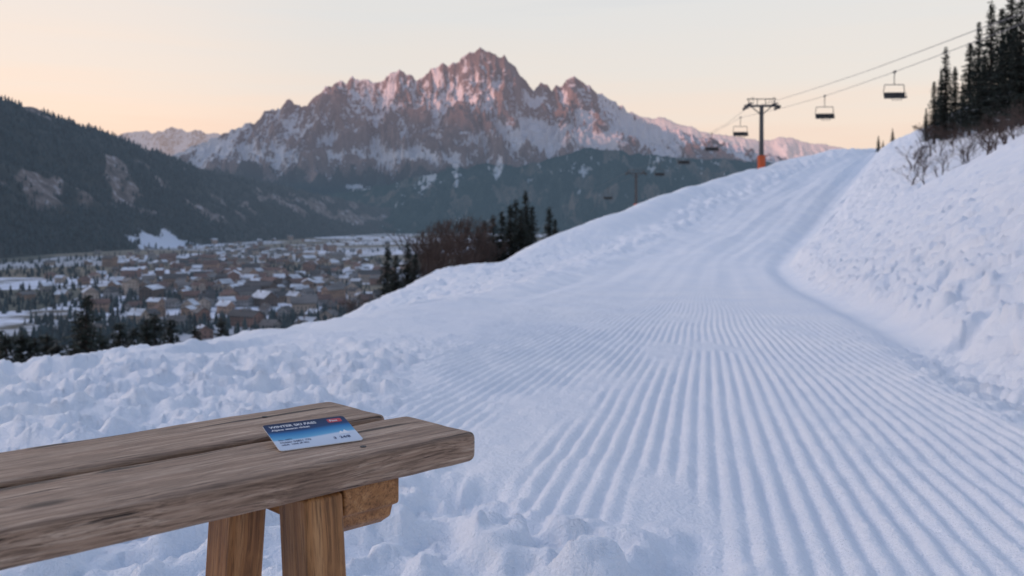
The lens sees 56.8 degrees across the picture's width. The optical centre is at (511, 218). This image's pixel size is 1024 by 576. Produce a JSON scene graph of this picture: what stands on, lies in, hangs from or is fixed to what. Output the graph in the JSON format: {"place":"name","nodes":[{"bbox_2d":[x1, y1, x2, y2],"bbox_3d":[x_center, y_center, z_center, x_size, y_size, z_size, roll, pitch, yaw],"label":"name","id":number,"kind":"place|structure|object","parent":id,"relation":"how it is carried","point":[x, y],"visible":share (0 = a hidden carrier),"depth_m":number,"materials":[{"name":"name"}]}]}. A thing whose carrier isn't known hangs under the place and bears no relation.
{"place":"outdoors","nodes":[
{"label":"outdoors","id":0,"kind":"place"},
{"bbox_2d":[0,100,391,258],"bbox_3d":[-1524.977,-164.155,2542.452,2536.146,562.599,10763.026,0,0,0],"label":"forest hill","id":1,"kind":"structure","parent":0,"point":[44,185],"depth_m":2842.29,"materials":[{"name":"plant"}]},
{"bbox_2d":[0,95,392,256],"bbox_3d":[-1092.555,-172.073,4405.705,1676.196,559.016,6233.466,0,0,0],"label":"hillside forest","id":2,"kind":"object","parent":1,"relation":"on","point":[123,208],"visible":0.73,"depth_m":2860.97,"materials":[{"name":"plant"}]},
{"bbox_2d":[0,233,548,362],"bbox_3d":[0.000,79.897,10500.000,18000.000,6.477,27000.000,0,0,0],"label":"valley ground","id":3,"kind":"structure","parent":0,"point":[11,320],"depth_m":1567.50,"materials":[{"name":"snow"}]},
{"bbox_2d":[15,234,414,338],"bbox_3d":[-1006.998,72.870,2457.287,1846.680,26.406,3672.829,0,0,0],"label":"town houses","id":4,"kind":"structure","parent":3,"relation":"on","point":[262,286],"depth_m":1027.07,"materials":[{"name":"brick"}]},
{"bbox_2d":[0,232,489,352],"bbox_3d":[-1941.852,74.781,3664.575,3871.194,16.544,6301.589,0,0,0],"label":"valley trees","id":5,"kind":"object","parent":3,"relation":"on","point":[62,329],"visible":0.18,"depth_m":831.37,"materials":[{"name":"plant"}]},
{"bbox_2d":[116,114,843,158],"bbox_3d":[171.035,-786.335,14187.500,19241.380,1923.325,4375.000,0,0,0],"label":"mountain range","id":6,"kind":"structure","parent":0,"point":[171,141],"depth_m":15422.37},
{"bbox_2d":[174,47,786,194],"bbox_3d":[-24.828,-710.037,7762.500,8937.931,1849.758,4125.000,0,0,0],"label":"mountain","id":7,"kind":"structure","parent":0,"point":[480,105],"depth_m":8407.60,"materials":[{"name":"stone"}]},
{"bbox_2d":[0,110,1023,575],"bbox_3d":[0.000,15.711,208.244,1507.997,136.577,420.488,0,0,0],"label":"snow slope","id":8,"kind":"structure","parent":0,"point":[806,366],"depth_m":4.68,"materials":[{"name":"snow"}]},
{"bbox_2d":[0,335,24,362],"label":"pine tree","id":9,"kind":"object","parent":8,"relation":"on","point":[7,342],"visible":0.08,"depth_m":34.97,"materials":[{"name":"green plant"}]},
{"bbox_2d":[10,330,33,362],"bbox_3d":[-19.377,9.155,38.214,5.567,9.391,4.908,0,0,-34],"label":"pine tree","id":10,"kind":"object","parent":8,"relation":"on","point":[21,341],"visible":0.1,"depth_m":38.01,"materials":[{"name":"green plant"}]},
{"bbox_2d":[13,338,47,362],"bbox_3d":[-18.892,9.082,38.173,5.659,8.695,5.864,0,0,-44],"label":"pine tree","id":11,"kind":"object","parent":8,"relation":"on","point":[32,343],"visible":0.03,"depth_m":37.90,"materials":[{"name":"green plant"}]},
{"bbox_2d":[36,333,55,356],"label":"pine tree","id":12,"kind":"object","parent":8,"relation":"on","point":[47,340],"visible":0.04,"depth_m":43.90,"materials":[{"name":"green plant"}]},
{"bbox_2d":[48,338,67,355],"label":"pine tree","id":13,"kind":"object","parent":8,"relation":"on","point":[55,350],"visible":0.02,"depth_m":41.84,"materials":[{"name":"green plant"}]},
{"bbox_2d":[65,314,102,352],"bbox_3d":[-17.032,7.630,37.055,4.715,7.954,4.157,0,0,15],"label":"pine tree","id":14,"kind":"object","parent":8,"relation":"on","point":[77,326],"visible":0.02,"depth_m":36.80,"materials":[{"name":"green plant"}]},
{"bbox_2d":[60,294,108,355],"bbox_3d":[-16.163,7.030,35.739,5.204,8.360,5.023,0,0,-14],"label":"pine tree","id":15,"kind":"object","parent":8,"relation":"on","point":[84,321],"visible":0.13,"depth_m":35.91,"materials":[{"name":"green plant"}]},
{"bbox_2d":[96,335,113,349],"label":"pine tree","id":16,"kind":"object","parent":8,"relation":"on","point":[102,343],"visible":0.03,"depth_m":39.97,"materials":[{"name":"green plant"}]},
{"bbox_2d":[108,321,132,347],"bbox_3d":[-20.671,10.487,49.908,5.793,10.186,5.681,0,0,-32],"label":"pine tree","id":17,"kind":"object","parent":8,"relation":"on","point":[120,333],"visible":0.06,"depth_m":49.88,"materials":[{"name":"green plant"}]},
{"bbox_2d":[124,327,146,347],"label":"pine tree","id":18,"kind":"object","parent":8,"relation":"on","point":[133,336],"visible":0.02,"depth_m":47.96,"materials":[{"name":"green plant"}]},
{"bbox_2d":[136,318,157,345],"bbox_3d":[-22.000,11.559,55.735,6.289,11.367,5.545,0,0,-38],"label":"pine tree","id":19,"kind":"object","parent":8,"relation":"on","point":[145,328],"visible":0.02,"depth_m":55.84,"materials":[{"name":"green plant"}]},
{"bbox_2d":[137,312,168,345],"bbox_3d":[-22.302,11.612,58.104,7.502,11.863,6.613,0,0,17],"label":"pine tree","id":20,"kind":"object","parent":8,"relation":"on","point":[157,327],"visible":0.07,"depth_m":57.80,"materials":[{"name":"green plant"}]},
{"bbox_2d":[159,320,180,343],"bbox_3d":[-21.661,11.908,60.126,6.371,11.202,6.248,0,0,-14],"label":"pine tree","id":21,"kind":"object","parent":8,"relation":"on","point":[169,332],"visible":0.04,"depth_m":59.97,"materials":[{"name":"green plant"}]},
{"bbox_2d":[189,326,204,340],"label":"pine tree","id":22,"kind":"object","parent":8,"relation":"on","point":[194,330],"visible":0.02,"depth_m":63.94,"materials":[{"name":"green plant"}]},
{"bbox_2d":[212,316,229,336],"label":"pine tree","id":23,"kind":"object","parent":8,"relation":"on","point":[222,331],"visible":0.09,"depth_m":71.81,"materials":[{"name":"green plant"}]},
{"bbox_2d":[0,402,474,575],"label":"wooden bench","id":24,"kind":"object","parent":8,"relation":"on","point":[231,479],"visible":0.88,"depth_m":0.86,"materials":[{"name":"brown wood"}]},
{"bbox_2d":[263,416,362,450],"bbox_3d":[-0.197,0.212,0.937,0.086,0.004,0.054,-2,17,-33],"label":"ski pass card","id":25,"kind":"object","parent":24,"relation":"on","point":[295,435],"visible":1,"depth_m":0.94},
{"bbox_2d":[338,297,370,313],"bbox_3d":[-10.039,6.851,59.864,1.932,3.966,2.419,0,0,30],"label":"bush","id":26,"kind":"object","parent":8,"relation":"on","point":[349,305],"visible":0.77,"depth_m":59.99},
{"bbox_2d":[372,245,397,299],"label":"pine tree","id":27,"kind":"object","parent":8,"relation":"on","point":[387,269],"visible":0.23,"depth_m":83.90,"materials":[{"name":"green plant"}]},
{"bbox_2d":[383,255,405,293],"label":"pine tree","id":28,"kind":"object","parent":8,"relation":"on","point":[394,284],"visible":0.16,"depth_m":79.92,"materials":[{"name":"green plant"}]},
{"bbox_2d":[398,244,416,288],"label":"pine tree","id":29,"kind":"object","parent":8,"relation":"on","point":[406,267],"visible":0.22,"depth_m":85.87,"materials":[{"name":"green plant"}]},
{"bbox_2d":[407,251,421,284],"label":"pine tree","id":30,"kind":"object","parent":8,"relation":"on","point":[414,273],"visible":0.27,"depth_m":82.98,"materials":[{"name":"green plant"}]},
{"bbox_2d":[401,240,437,277],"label":"bare tree","id":31,"kind":"object","parent":8,"relation":"on","point":[421,270],"visible":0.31,"depth_m":87.89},
{"bbox_2d":[386,230,454,274],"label":"bare tree","id":32,"kind":"object","parent":8,"relation":"on","point":[417,242],"visible":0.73,"depth_m":89.49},
{"bbox_2d":[402,223,447,269],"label":"bare tree","id":33,"kind":"object","parent":8,"relation":"on","point":[428,240],"visible":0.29,"depth_m":93.59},
{"bbox_2d":[404,238,460,271],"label":"bare tree","id":34,"kind":"object","parent":8,"relation":"on","point":[455,246],"visible":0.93,"depth_m":85.80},
{"bbox_2d":[420,247,447,276],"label":"bare tree","id":35,"kind":"object","parent":8,"relation":"on","point":[427,270],"visible":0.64,"depth_m":84.49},
{"bbox_2d":[424,235,449,272],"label":"bare tree","id":36,"kind":"object","parent":8,"relation":"on","point":[438,254],"visible":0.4,"depth_m":89.14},
{"bbox_2d":[420,223,454,268],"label":"bare tree","id":37,"kind":"object","parent":8,"relation":"on","point":[439,238],"visible":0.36,"depth_m":93.08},
{"bbox_2d":[410,223,475,271],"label":"bare tree","id":38,"kind":"object","parent":8,"relation":"on","point":[464,246],"visible":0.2,"depth_m":94.58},
{"bbox_2d":[414,226,482,268],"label":"bare tree","id":39,"kind":"object","parent":8,"relation":"on","point":[472,240],"visible":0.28,"depth_m":97.32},
{"bbox_2d":[439,228,484,266],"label":"bare tree","id":40,"kind":"object","parent":8,"relation":"on","point":[465,257],"visible":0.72,"depth_m":91.80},
{"bbox_2d":[437,228,489,264],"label":"bare tree","id":41,"kind":"object","parent":8,"relation":"on","point":[471,244],"visible":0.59,"depth_m":98.20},
{"bbox_2d":[450,218,476,256],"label":"bare tree","id":42,"kind":"object","parent":8,"relation":"on","point":[456,221],"visible":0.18,"depth_m":103.66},
{"bbox_2d":[431,216,497,264],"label":"bare tree","id":43,"kind":"object","parent":8,"relation":"on","point":[467,232],"visible":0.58,"depth_m":100.77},
{"bbox_2d":[437,216,491,267],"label":"bare tree","id":44,"kind":"object","parent":8,"relation":"on","point":[464,226],"visible":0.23,"depth_m":99.33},
{"bbox_2d":[450,219,479,263],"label":"bare tree","id":45,"kind":"object","parent":8,"relation":"on","point":[460,223],"visible":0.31,"depth_m":98.02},
{"bbox_2d":[455,215,490,263],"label":"bare tree","id":46,"kind":"object","parent":8,"relation":"on","point":[476,237],"visible":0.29,"depth_m":103.14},
{"bbox_2d":[457,233,500,263],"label":"bare tree","id":47,"kind":"object","parent":8,"relation":"on","point":[493,248],"visible":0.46,"depth_m":99.26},
{"bbox_2d":[481,220,495,262],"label":"pine tree","id":48,"kind":"object","parent":8,"relation":"on","point":[487,241],"visible":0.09,"depth_m":111.82,"materials":[{"name":"green plant"}]},
{"bbox_2d":[473,226,509,262],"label":"bare tree","id":49,"kind":"object","parent":8,"relation":"on","point":[487,251],"visible":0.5,"depth_m":103.50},
{"bbox_2d":[487,215,503,262],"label":"pine tree","id":50,"kind":"object","parent":8,"relation":"on","point":[493,233],"visible":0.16,"depth_m":115.84,"materials":[{"name":"green plant"}]},
{"bbox_2d":[495,211,508,261],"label":"pine tree","id":51,"kind":"object","parent":8,"relation":"on","point":[501,221],"visible":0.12,"depth_m":117.89,"materials":[{"name":"green plant"}]},
{"bbox_2d":[496,204,521,261],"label":"pine tree","id":52,"kind":"object","parent":8,"relation":"on","point":[510,250],"visible":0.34,"depth_m":114.81,"materials":[{"name":"green plant"}]},
{"bbox_2d":[511,200,520,248],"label":"pine tree","id":53,"kind":"object","parent":8,"relation":"on","point":[515,205],"visible":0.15,"depth_m":121.86,"materials":[{"name":"green plant"}]},
{"bbox_2d":[511,209,531,255],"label":"pine tree","id":54,"kind":"object","parent":8,"relation":"on","point":[520,234],"visible":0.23,"depth_m":115.80,"materials":[{"name":"green plant"}]},
{"bbox_2d":[513,189,536,247],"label":"pine tree","id":55,"kind":"object","parent":8,"relation":"on","point":[526,215],"visible":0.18,"depth_m":119.85,"materials":[{"name":"green plant"}]},
{"bbox_2d":[528,206,539,242],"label":"pine tree","id":56,"kind":"object","parent":8,"relation":"on","point":[532,208],"visible":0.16,"depth_m":123.90,"materials":[{"name":"green plant"}]},
{"bbox_2d":[540,207,554,238],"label":"pine tree","id":57,"kind":"object","parent":8,"relation":"on","point":[547,227],"visible":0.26,"depth_m":134.86,"materials":[{"name":"green plant"}]},
{"bbox_2d":[550,220,559,235],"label":"pine tree","id":58,"kind":"object","parent":8,"relation":"on","point":[555,226],"visible":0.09,"depth_m":129.85,"materials":[{"name":"green plant"}]},
{"bbox_2d":[625,170,646,204],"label":"lift tower","id":59,"kind":"structure","parent":8,"relation":"on","point":[636,197],"depth_m":329.54,"materials":[{"name":"metal"}]},
{"bbox_2d":[568,13,1022,218],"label":"lift cable","id":60,"kind":"object","parent":59,"relation":"attached to","point":[851,76],"visible":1,"depth_m":86.79,"materials":[{"name":"metal"}]},
{"bbox_2d":[591,23,1022,211],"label":"lift cable","id":61,"kind":"object","parent":59,"relation":"attached to","point":[867,81],"visible":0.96,"depth_m":86.31,"materials":[{"name":"metal"}]},
{"bbox_2d":[655,163,664,176],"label":"chairlift chair","id":62,"kind":"object","parent":61,"relation":"hanging from","point":[659,174],"visible":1,"depth_m":280.05,"materials":[{"name":"metal"}]},
{"bbox_2d":[678,148,689,163],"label":"chairlift chair","id":63,"kind":"object","parent":61,"relation":"hanging from","point":[683,162],"visible":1,"depth_m":230.04,"materials":[{"name":"metal"}]},
{"bbox_2d":[705,133,718,151],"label":"chairlift chair","id":64,"kind":"object","parent":61,"relation":"hanging from","point":[709,149],"visible":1,"depth_m":195.03,"materials":[{"name":"metal"}]},
{"bbox_2d":[733,117,748,135],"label":"chairlift chair","id":65,"kind":"object","parent":61,"relation":"hanging from","point":[740,134],"visible":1,"depth_m":166.07,"materials":[{"name":"metal"}]},
{"bbox_2d":[815,95,834,119],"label":"chairlift chair","id":66,"kind":"object","parent":61,"relation":"hanging from","point":[826,116],"visible":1,"depth_m":114.99,"materials":[{"name":"metal"}]},
{"bbox_2d":[883,70,906,99],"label":"chairlift chair","id":67,"kind":"object","parent":61,"relation":"hanging from","point":[894,95],"visible":1,"depth_m":85.04,"materials":[{"name":"metal"}]},
{"bbox_2d":[742,97,780,168],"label":"lift tower","id":68,"kind":"structure","parent":8,"relation":"on","point":[761,159],"depth_m":149.74,"materials":[{"name":"metal"}]},
{"bbox_2d":[874,136,879,151],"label":"pine tree","id":69,"kind":"object","parent":8,"relation":"on","point":[878,147],"visible":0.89,"depth_m":175.95,"materials":[{"name":"green plant"}]},
{"bbox_2d":[895,145,913,169],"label":"shrub","id":70,"kind":"object","parent":8,"relation":"on","point":[906,155],"visible":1,"depth_m":94.19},
{"bbox_2d":[892,167,918,184],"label":"shrub","id":71,"kind":"object","parent":8,"relation":"on","point":[900,169],"visible":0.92,"depth_m":69.72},
{"bbox_2d":[902,160,932,183],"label":"shrub","id":72,"kind":"object","parent":8,"relation":"on","point":[918,170],"visible":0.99,"depth_m":65.18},
{"bbox_2d":[910,146,925,170],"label":"shrub","id":73,"kind":"object","parent":8,"relation":"on","point":[918,155],"visible":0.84,"depth_m":89.18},
{"bbox_2d":[912,124,933,153],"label":"bare tree","id":74,"kind":"object","parent":8,"relation":"on","point":[921,132],"visible":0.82,"depth_m":111.93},
{"bbox_2d":[919,108,929,141],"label":"pine tree","id":75,"kind":"object","parent":8,"relation":"on","point":[925,121],"visible":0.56,"depth_m":129.96,"materials":[{"name":"green plant"}]},
{"bbox_2d":[911,153,937,173],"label":"shrub","id":76,"kind":"object","parent":8,"relation":"on","point":[922,161],"visible":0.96,"depth_m":79.25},
{"bbox_2d":[915,125,943,156],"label":"bare tree","id":77,"kind":"object","parent":8,"relation":"on","point":[929,130],"visible":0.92,"depth_m":104.84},
{"bbox_2d":[922,139,936,158],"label":"bare tree","id":78,"kind":"object","parent":8,"relation":"on","point":[928,147],"visible":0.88,"depth_m":97.92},
{"bbox_2d":[924,82,942,143],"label":"pine tree","id":79,"kind":"object","parent":8,"relation":"on","point":[933,107],"visible":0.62,"depth_m":117.94,"materials":[{"name":"green plant"}]},
{"bbox_2d":[932,71,944,141],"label":"pine tree","id":80,"kind":"object","parent":8,"relation":"on","point":[939,83],"visible":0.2,"depth_m":121.97,"materials":[{"name":"green plant"}]},
{"bbox_2d":[932,127,952,154],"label":"bare tree","id":81,"kind":"object","parent":8,"relation":"on","point":[940,137],"visible":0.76,"depth_m":95.94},
{"bbox_2d":[930,46,956,140],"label":"pine tree","id":82,"kind":"object","parent":8,"relation":"on","point":[946,96],"visible":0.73,"depth_m":111.89,"materials":[{"name":"green plant"}]},
{"bbox_2d":[934,153,959,174],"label":"shrub","id":83,"kind":"object","parent":8,"relation":"on","point":[944,162],"visible":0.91,"depth_m":65.23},
{"bbox_2d":[938,150,957,169],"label":"shrub","id":84,"kind":"object","parent":8,"relation":"on","point":[947,156],"visible":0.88,"depth_m":74.10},
{"bbox_2d":[939,122,960,151],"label":"bare tree","id":85,"kind":"object","parent":8,"relation":"on","point":[952,132],"visible":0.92,"depth_m":90.08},
{"bbox_2d":[939,122,962,142],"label":"shrub","id":86,"kind":"object","parent":8,"relation":"on","point":[950,130],"visible":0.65,"depth_m":104.32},
{"bbox_2d":[944,67,964,138],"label":"pine tree","id":87,"kind":"object","parent":8,"relation":"on","point":[955,74],"visible":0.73,"depth_m":107.96,"materials":[{"name":"green plant"}]},
{"bbox_2d":[952,126,969,148],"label":"bare tree","id":88,"kind":"object","parent":8,"relation":"on","point":[963,133],"visible":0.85,"depth_m":84.93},
{"bbox_2d":[959,83,966,134],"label":"pine tree","id":89,"kind":"object","parent":8,"relation":"on","point":[962,107],"visible":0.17,"depth_m":109.95,"materials":[{"name":"green plant"}]},
{"bbox_2d":[952,43,975,136],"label":"pine tree","id":90,"kind":"object","parent":8,"relation":"on","point":[968,69],"visible":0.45,"depth_m":103.93,"materials":[{"name":"green plant"}]},
{"bbox_2d":[953,145,976,162],"bbox_3d":[28.336,-3.865,59.456,1.004,1.520,1.842,0,0,-20],"label":"shrub","id":91,"kind":"object","parent":8,"relation":"on","point":[967,152],"visible":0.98,"depth_m":59.37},
{"bbox_2d":[957,146,979,163],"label":"shrub","id":92,"kind":"object","parent":8,"relation":"on","point":[964,149],"visible":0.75,"depth_m":65.21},
{"bbox_2d":[964,133,976,159],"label":"shrub","id":93,"kind":"object","parent":8,"relation":"on","point":[972,140],"visible":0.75,"depth_m":77.74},
{"bbox_2d":[960,22,986,129],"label":"pine tree","id":94,"kind":"object","parent":8,"relation":"on","point":[977,52],"visible":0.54,"depth_m":100.01,"materials":[{"name":"green plant"}]},
{"bbox_2d":[962,126,993,148],"bbox_3d":[30.358,-4.908,61.205,2.694,2.222,1.468,0,0,-19],"label":"shrub","id":95,"kind":"object","parent":8,"relation":"on","point":[979,138],"visible":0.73,"depth_m":60.94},
{"bbox_2d":[954,117,1010,154],"bbox_3d":[25.930,-4.456,52.242,2.974,2.608,1.285,0,0,15],"label":"shrub","id":96,"kind":"object","parent":8,"relation":"on","point":[982,135],"visible":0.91,"depth_m":52.03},
{"bbox_2d":[961,125,1004,152],"bbox_3d":[28.964,-4.724,57.785,2.619,2.160,1.428,0,0,4],"label":"shrub","id":97,"kind":"object","parent":8,"relation":"on","point":[984,136],"visible":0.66,"depth_m":57.58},
{"bbox_2d":[971,50,995,133],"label":"pine tree","id":98,"kind":"object","parent":8,"relation":"on","point":[981,92],"visible":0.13,"depth_m":99.09,"materials":[{"name":"green plant"}]},
{"bbox_2d":[975,124,992,150],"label":"bare tree","id":99,"kind":"object","parent":8,"relation":"on","point":[980,133],"visible":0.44,"depth_m":79.81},
{"bbox_2d":[966,0,1004,131],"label":"pine tree","id":100,"kind":"object","parent":8,"relation":"on","point":[988,65],"visible":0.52,"depth_m":95.93,"materials":[{"name":"green plant"}]},
{"bbox_2d":[981,8,1008,132],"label":"pine tree","id":101,"kind":"object","parent":8,"relation":"on","point":[999,29],"visible":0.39,"depth_m":91.94,"materials":[{"name":"green plant"}]},
{"bbox_2d":[978,116,1015,143],"bbox_3d":[32.014,-5.665,62.335,2.830,2.481,1.223,0,0,-20],"label":"shrub","id":102,"kind":"object","parent":8,"relation":"on","point":[998,129],"visible":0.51,"depth_m":62.21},
{"bbox_2d":[977,111,1017,150],"bbox_3d":[27.942,-4.934,54.709,1.266,2.568,2.930,0,0,-37],"label":"shrub","id":103,"kind":"object","parent":8,"relation":"on","point":[995,143],"visible":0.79,"depth_m":54.32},
{"bbox_2d":[984,118,1019,144],"bbox_3d":[26.584,-4.556,51.256,0.934,1.895,2.161,0,0,-30],"label":"shrub","id":104,"kind":"object","parent":8,"relation":"on","point":[1000,130],"visible":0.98,"depth_m":51.42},
{"bbox_2d":[984,107,1020,139],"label":"shrub","id":105,"kind":"object","parent":8,"relation":"on","point":[1011,120],"visible":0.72,"depth_m":68.48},
{"bbox_2d":[986,0,1023,128],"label":"pine tree","id":106,"kind":"object","parent":8,"relation":"on","point":[1009,22],"visible":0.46,"depth_m":88.00,"materials":[{"name":"green plant"}]},
{"bbox_2d":[996,0,1023,126],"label":"pine tree","id":107,"kind":"object","parent":8,"relation":"on","point":[1017,88],"visible":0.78,"depth_m":83.93,"materials":[{"name":"green plant"}]},
{"bbox_2d":[1003,99,1023,123],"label":"shrub","id":108,"kind":"object","parent":8,"relation":"on","point":[1020,118],"visible":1,"depth_m":45.56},
{"bbox_2d":[1004,117,1023,138],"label":"shrub","id":109,"kind":"object","parent":8,"relation":"on","point":[1017,121],"visible":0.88,"depth_m":50.65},
{"bbox_2d":[1006,120,1023,136],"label":"shrub","id":110,"kind":"object","parent":8,"relation":"on","point":[1017,127],"visible":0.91,"depth_m":48.36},
{"bbox_2d":[1008,28,1023,120],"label":"pine tree","id":111,"kind":"object","parent":8,"relation":"on","point":[1020,95],"visible":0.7,"depth_m":82.27,"materials":[{"name":"green plant"}]},
{"bbox_2d":[0,0,1023,148],"label":"sky","id":112,"kind":"structure","parent":0,"point":[119,67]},
{"bbox_2d":[323,148,772,233],"bbox_3d":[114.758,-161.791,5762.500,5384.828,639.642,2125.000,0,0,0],"label":"foothills","id":113,"kind":"structure","parent":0,"point":[582,169],"depth_m":6086.41,"materials":[{"name":"plant"}]},
{"bbox_2d":[336,148,756,234],"bbox_3d":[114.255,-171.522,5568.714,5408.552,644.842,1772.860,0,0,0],"label":"foothill forest","id":114,"kind":"object","parent":113,"relation":"on","point":[411,229],"visible":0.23,"depth_m":6061.05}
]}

